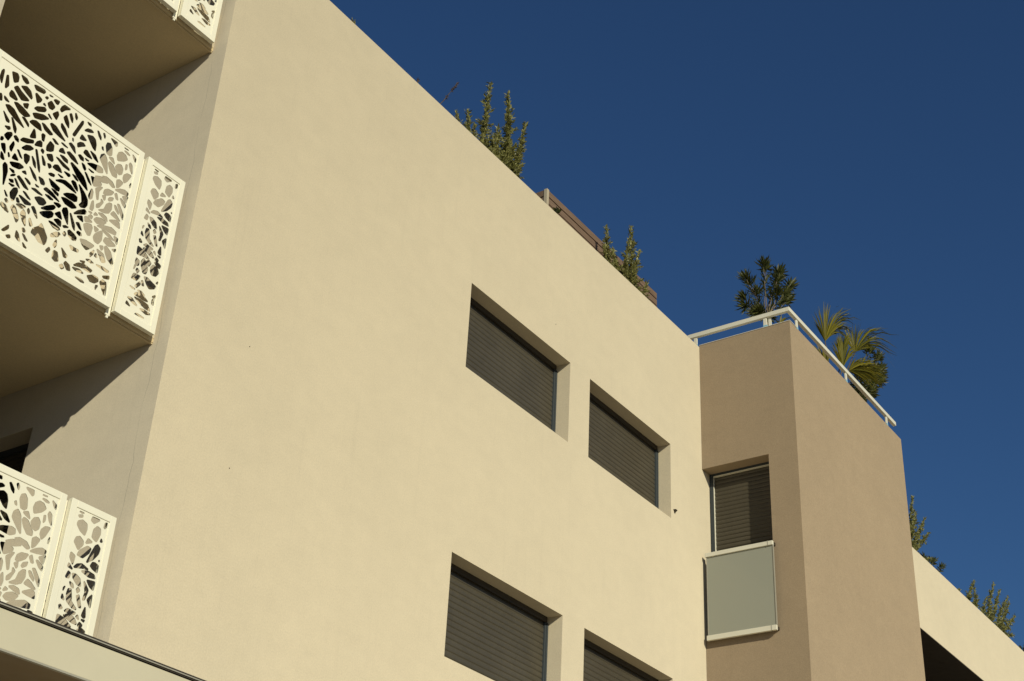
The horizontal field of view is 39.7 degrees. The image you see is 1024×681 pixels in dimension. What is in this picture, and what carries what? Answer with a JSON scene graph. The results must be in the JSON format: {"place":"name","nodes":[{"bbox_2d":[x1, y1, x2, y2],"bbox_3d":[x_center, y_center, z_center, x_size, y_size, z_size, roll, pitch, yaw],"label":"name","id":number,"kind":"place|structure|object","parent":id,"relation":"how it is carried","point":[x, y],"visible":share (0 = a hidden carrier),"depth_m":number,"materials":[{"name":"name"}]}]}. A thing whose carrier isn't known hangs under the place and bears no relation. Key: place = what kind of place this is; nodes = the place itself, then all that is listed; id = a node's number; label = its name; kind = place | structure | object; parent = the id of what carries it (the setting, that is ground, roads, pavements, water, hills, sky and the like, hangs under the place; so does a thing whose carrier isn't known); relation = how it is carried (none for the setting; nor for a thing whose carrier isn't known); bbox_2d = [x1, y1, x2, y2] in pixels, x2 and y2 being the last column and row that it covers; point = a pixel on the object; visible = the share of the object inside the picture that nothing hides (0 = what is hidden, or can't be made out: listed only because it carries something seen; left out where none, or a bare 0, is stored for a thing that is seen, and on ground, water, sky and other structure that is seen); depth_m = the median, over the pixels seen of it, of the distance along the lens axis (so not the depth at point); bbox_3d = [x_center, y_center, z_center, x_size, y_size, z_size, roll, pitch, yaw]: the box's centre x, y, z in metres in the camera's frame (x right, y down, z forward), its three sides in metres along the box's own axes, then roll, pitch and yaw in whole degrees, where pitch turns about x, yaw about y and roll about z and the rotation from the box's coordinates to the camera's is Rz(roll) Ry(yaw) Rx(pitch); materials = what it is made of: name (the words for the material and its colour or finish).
{"place":"outdoors","nodes":[
{"label":"outdoors","id":0,"kind":"place"},
{"bbox_2d":[0,0,1023,680],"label":"apartment building","id":1,"kind":"structure","parent":0,"point":[412,380],"depth_m":12.80,"materials":[{"name":"beige paint"}]},
{"bbox_2d":[0,443,28,558],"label":"balcony door","id":2,"kind":"structure","parent":1,"relation":"in","point":[14,458],"depth_m":11.27,"materials":[{"name":"black glass"}]},
{"bbox_2d":[0,463,116,636],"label":"balcony balustrade","id":3,"kind":"object","parent":1,"relation":"attached to","point":[49,541],"visible":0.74,"depth_m":9.29,"materials":[{"name":"white metal"}]},
{"bbox_2d":[42,157,97,239],"bbox_3d":[-3.901,-0.680,12.308,0.891,2.148,0.055,-17,-36,30],"label":"balcony door","id":4,"kind":"structure","parent":1,"relation":"in","point":[48,214],"depth_m":12.74,"materials":[{"name":"black glass"}]},
{"bbox_2d":[0,49,185,335],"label":"balcony balustrade","id":5,"kind":"object","parent":1,"relation":"attached to","point":[35,254],"visible":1,"depth_m":10.30,"materials":[{"name":"white metal"}]},
{"bbox_2d":[158,0,222,43],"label":"balcony balustrade","id":6,"kind":"object","parent":1,"relation":"attached to","point":[190,19],"visible":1,"depth_m":11.90,"materials":[{"name":"white metal"}]},
{"bbox_2d":[416,79,459,103],"bbox_3d":[-0.848,-2.129,15.165,0.077,2.197,0.736,-17,-36,30],"label":"lavender","id":7,"kind":"object","parent":1,"relation":"on","point":[452,89],"visible":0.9,"depth_m":15.72,"materials":[{"name":"green plant"}]},
{"bbox_2d":[455,110,460,122],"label":"olive sprig","id":8,"kind":"object","parent":1,"relation":"on","point":[457,116],"visible":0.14,"depth_m":15.50,"materials":[{"name":"green plant"}]},
{"bbox_2d":[461,81,527,178],"bbox_3d":[-0.215,-1.883,16.061,0.557,2.745,1.142,-17,-36,30],"label":"olive bush","id":9,"kind":"object","parent":1,"relation":"on","point":[505,155],"visible":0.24,"depth_m":16.35,"materials":[{"name":"green plant"}]},
{"bbox_2d":[444,563,548,680],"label":"window","id":10,"kind":"structure","parent":1,"relation":"in","point":[490,632],"depth_m":13.39,"materials":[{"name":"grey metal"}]},
{"bbox_2d":[466,298,557,431],"bbox_3d":[-0.065,0.299,14.814,0.061,0.971,1.866,-17,-36,30],"label":"window","id":11,"kind":"structure","parent":1,"relation":"in","point":[497,354],"depth_m":14.92,"materials":[{"name":"grey metal"}]},
{"bbox_2d":[553,206,561,214],"bbox_3d":[0.505,-0.878,16.751,0.084,1.786,0.203,-12,-34,24],"label":"oleander","id":12,"kind":"object","parent":1,"relation":"on","point":[557,210],"visible":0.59,"depth_m":17.17,"materials":[{"name":"green plant"}]},
{"bbox_2d":[535,188,656,306],"bbox_3d":[0.638,-0.137,18.473,1.304,2.274,2.818,-17,-36,30],"label":"slatted screen","id":13,"kind":"object","parent":1,"relation":"on","point":[570,218],"visible":0.05,"depth_m":18.24,"materials":[{"name":"brown wood"}]},
{"bbox_2d":[583,638,658,680],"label":"window","id":14,"kind":"structure","parent":1,"relation":"in","point":[600,664],"depth_m":14.97,"materials":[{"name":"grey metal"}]},
{"bbox_2d":[588,393,658,508],"bbox_3d":[1.214,1.310,16.404,0.061,0.971,1.861,-17,-36,30],"label":"window","id":15,"kind":"structure","parent":1,"relation":"in","point":[615,445],"depth_m":16.54,"materials":[{"name":"grey metal"}]},
{"bbox_2d":[601,224,649,299],"bbox_3d":[1.440,-0.505,18.030,0.489,2.535,1.222,-17,-36,30],"label":"olive bush","id":16,"kind":"object","parent":1,"relation":"on","point":[629,273],"visible":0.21,"depth_m":18.36,"materials":[{"name":"green plant"}]},
{"bbox_2d":[710,462,772,551],"bbox_3d":[2.829,2.552,17.131,0.896,2.223,0.065,-17,-36,30],"label":"window","id":17,"kind":"structure","parent":1,"relation":"in","point":[740,498],"depth_m":17.45,"materials":[{"name":"grey metal"}]},
{"bbox_2d":[705,540,779,641],"bbox_3d":[2.685,2.940,16.631,0.894,1.095,0.080,-17,-36,30],"label":"window guard","id":18,"kind":"object","parent":1,"relation":"attached to","point":[741,591],"visible":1,"depth_m":16.61,"materials":[{"name":"grey glass"}]},
{"bbox_2d":[733,256,799,325],"bbox_3d":[3.473,-0.063,18.987,0.548,2.940,1.435,-17,-36,30],"label":"pine tree","id":19,"kind":"object","parent":1,"relation":"on","point":[778,277],"visible":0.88,"depth_m":19.23,"materials":[{"name":"green plant"}]},
{"bbox_2d":[775,315,790,322],"bbox_3d":[3.572,0.348,18.578,0.180,1.826,0.538,-17,-36,30],"label":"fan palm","id":20,"kind":"object","parent":1,"relation":"on","point":[783,319],"visible":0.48,"depth_m":18.91,"materials":[{"name":"green plant"}]},
{"bbox_2d":[687,307,895,425],"bbox_3d":[3.964,0.652,19.743,1.460,0.208,3.675,-17,-36,30],"label":"roof railing","id":21,"kind":"object","parent":1,"relation":"on","point":[829,354],"visible":0.91,"depth_m":18.72,"materials":[{"name":"white metal"}]},
{"bbox_2d":[813,304,896,391],"bbox_3d":[5.418,0.831,21.326,0.534,3.964,4.048,-15,-35,28],"label":"fan palm","id":22,"kind":"object","parent":1,"relation":"on","point":[862,370],"visible":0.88,"depth_m":20.95,"materials":[{"name":"green plant"}]},
{"bbox_2d":[848,344,888,401],"bbox_3d":[5.553,1.383,21.693,0.393,3.403,2.192,-13,-34,26],"label":"oleander","id":23,"kind":"object","parent":1,"relation":"on","point":[870,390],"visible":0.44,"depth_m":22.27,"materials":[{"name":"green plant"}]},
{"bbox_2d":[909,496,930,560],"bbox_3d":[7.109,3.910,25.164,0.505,2.732,1.455,-17,-36,30],"label":"olive bush","id":24,"kind":"object","parent":1,"relation":"on","point":[916,544],"visible":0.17,"depth_m":25.60,"materials":[{"name":"green plant"}]},
{"bbox_2d":[958,580,1015,637],"bbox_3d":[9.442,5.842,28.006,0.502,2.521,3.267,-19,-37,32],"label":"olive bush","id":25,"kind":"object","parent":1,"relation":"on","point":[1000,624],"visible":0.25,"depth_m":28.54,"materials":[{"name":"green plant"}]},
{"bbox_2d":[330,0,1023,649],"label":"sky","id":26,"kind":"structure","parent":0,"point":[872,150],"materials":[{"name":"blue"}]},
{"bbox_2d":[920,551,946,571],"bbox_3d":[7.688,4.737,25.709,0.185,1.919,1.284,-17,-36,30],"label":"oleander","id":27,"kind":"object","parent":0,"point":[932,561],"visible":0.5,"depth_m":26.21,"materials":[{"name":"green plant"}]}
]}

